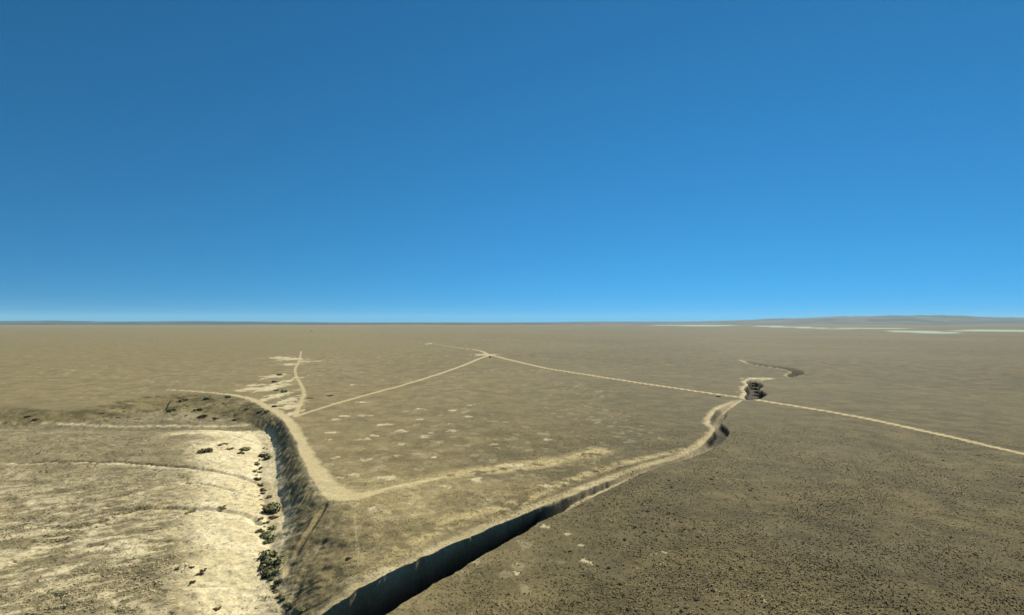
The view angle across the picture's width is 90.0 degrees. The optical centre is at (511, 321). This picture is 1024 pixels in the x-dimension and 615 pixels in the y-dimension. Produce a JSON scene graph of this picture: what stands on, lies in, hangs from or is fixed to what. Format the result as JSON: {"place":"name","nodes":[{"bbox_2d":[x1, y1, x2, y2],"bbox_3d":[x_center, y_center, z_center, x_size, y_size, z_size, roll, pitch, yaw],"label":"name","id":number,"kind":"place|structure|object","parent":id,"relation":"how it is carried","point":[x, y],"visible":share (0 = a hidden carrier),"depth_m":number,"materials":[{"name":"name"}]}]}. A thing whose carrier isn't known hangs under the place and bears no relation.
{"place":"outdoors","nodes":[
{"label":"outdoors","id":0,"kind":"place"},
{"bbox_2d":[172,352,444,500],"bbox_3d":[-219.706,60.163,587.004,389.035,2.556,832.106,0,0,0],"label":"path","id":1,"kind":"structure","parent":0,"point":[323,483],"depth_m":211.48,"materials":[{"name":"beige soil"}]},
{"bbox_2d":[0,322,1023,614],"bbox_3d":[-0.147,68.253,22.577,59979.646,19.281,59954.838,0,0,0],"label":"ground","id":2,"kind":"structure","parent":0,"point":[66,386],"depth_m":231.18,"materials":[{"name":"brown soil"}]},
{"bbox_2d":[0,422,291,614],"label":"dry grass","id":3,"kind":"structure","parent":2,"relation":"on","point":[89,592],"depth_m":148.51,"materials":[{"name":"beige plant"}]},
{"bbox_2d":[197,447,213,453],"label":"olive shrub","id":4,"kind":"object","parent":3,"relation":"on","point":[205,450],"visible":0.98,"depth_m":248.51,"materials":[{"name":"green plant"}]},
{"bbox_2d":[239,447,250,450],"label":"green shrub","id":5,"kind":"object","parent":3,"relation":"on","point":[244,448],"visible":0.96,"depth_m":261.40,"materials":[{"name":"green plant"}]},
{"bbox_2d":[259,565,273,574],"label":"olive shrub","id":6,"kind":"object","parent":3,"relation":"on","point":[263,570],"visible":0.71,"depth_m":138.03,"materials":[{"name":"green plant"}]},
{"bbox_2d":[265,566,283,576],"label":"green shrub","id":7,"kind":"object","parent":3,"relation":"on","point":[274,571],"visible":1,"depth_m":135.34,"materials":[{"name":"green plant"}]},
{"bbox_2d":[295,606,305,612],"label":"green shrub","id":8,"kind":"object","parent":2,"relation":"on","point":[299,610],"visible":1,"depth_m":115.25,"materials":[{"name":"green plant"}]},
{"bbox_2d":[256,361,765,614],"bbox_3d":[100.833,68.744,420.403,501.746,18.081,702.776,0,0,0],"label":"creek bed","id":9,"kind":"object","parent":2,"relation":"in","point":[396,585],"visible":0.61,"depth_m":141.24,"materials":[{"name":"beige soil"}]},
{"bbox_2d":[258,452,268,456],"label":"dark shrub","id":10,"kind":"object","parent":9,"relation":"on","point":[262,454],"visible":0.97,"depth_m":253.56,"materials":[{"name":"green plant"}]},
{"bbox_2d":[259,530,271,539],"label":"green shrub","id":11,"kind":"object","parent":9,"relation":"on","point":[265,535],"visible":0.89,"depth_m":161.19,"materials":[{"name":"green plant"}]},
{"bbox_2d":[258,549,277,560],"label":"green shrub","id":12,"kind":"object","parent":9,"relation":"on","point":[267,554],"visible":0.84,"depth_m":145.40,"materials":[{"name":"green plant"}]},
{"bbox_2d":[266,535,276,542],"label":"green shrub","id":13,"kind":"object","parent":9,"relation":"on","point":[270,538],"visible":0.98,"depth_m":158.80,"materials":[{"name":"green plant"}]},
{"bbox_2d":[267,525,276,529],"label":"green shrub","id":14,"kind":"object","parent":9,"relation":"on","point":[272,527],"visible":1,"depth_m":167.16,"materials":[{"name":"green plant"}]},
{"bbox_2d":[262,501,282,513],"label":"green shrub","id":15,"kind":"object","parent":9,"relation":"on","point":[272,507],"visible":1,"depth_m":181.81,"materials":[{"name":"green plant"}]},
{"bbox_2d":[260,555,285,566],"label":"green shrub","id":16,"kind":"object","parent":9,"relation":"on","point":[272,559],"visible":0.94,"depth_m":141.31,"materials":[{"name":"green plant"}]},
{"bbox_2d":[273,578,282,585],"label":"dark shrub","id":17,"kind":"object","parent":9,"relation":"on","point":[275,582],"visible":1,"depth_m":131.04,"materials":[{"name":"green plant"}]},
{"bbox_2d":[669,325,1023,332],"bbox_3d":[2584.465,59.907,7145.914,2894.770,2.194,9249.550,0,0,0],"label":"salt flat","id":18,"kind":"structure","parent":2,"relation":"on","point":[862,328],"depth_m":3312.16,"materials":[{"name":"white"}]},
{"bbox_2d":[0,315,1023,324],"bbox_3d":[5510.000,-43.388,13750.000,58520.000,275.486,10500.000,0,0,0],"label":"hills","id":19,"kind":"structure","parent":0,"point":[910,320],"depth_m":11248.15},
{"bbox_2d":[0,0,1023,321],"label":"sky","id":20,"kind":"structure","parent":0,"point":[161,160],"materials":[{"name":"blue"}]},
{"bbox_2d":[293,350,1023,454],"bbox_3d":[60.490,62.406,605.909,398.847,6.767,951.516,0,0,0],"label":"dirt road","id":21,"kind":"structure","parent":0,"point":[828,411],"depth_m":379.67,"materials":[{"name":"beige soil"}]}
]}

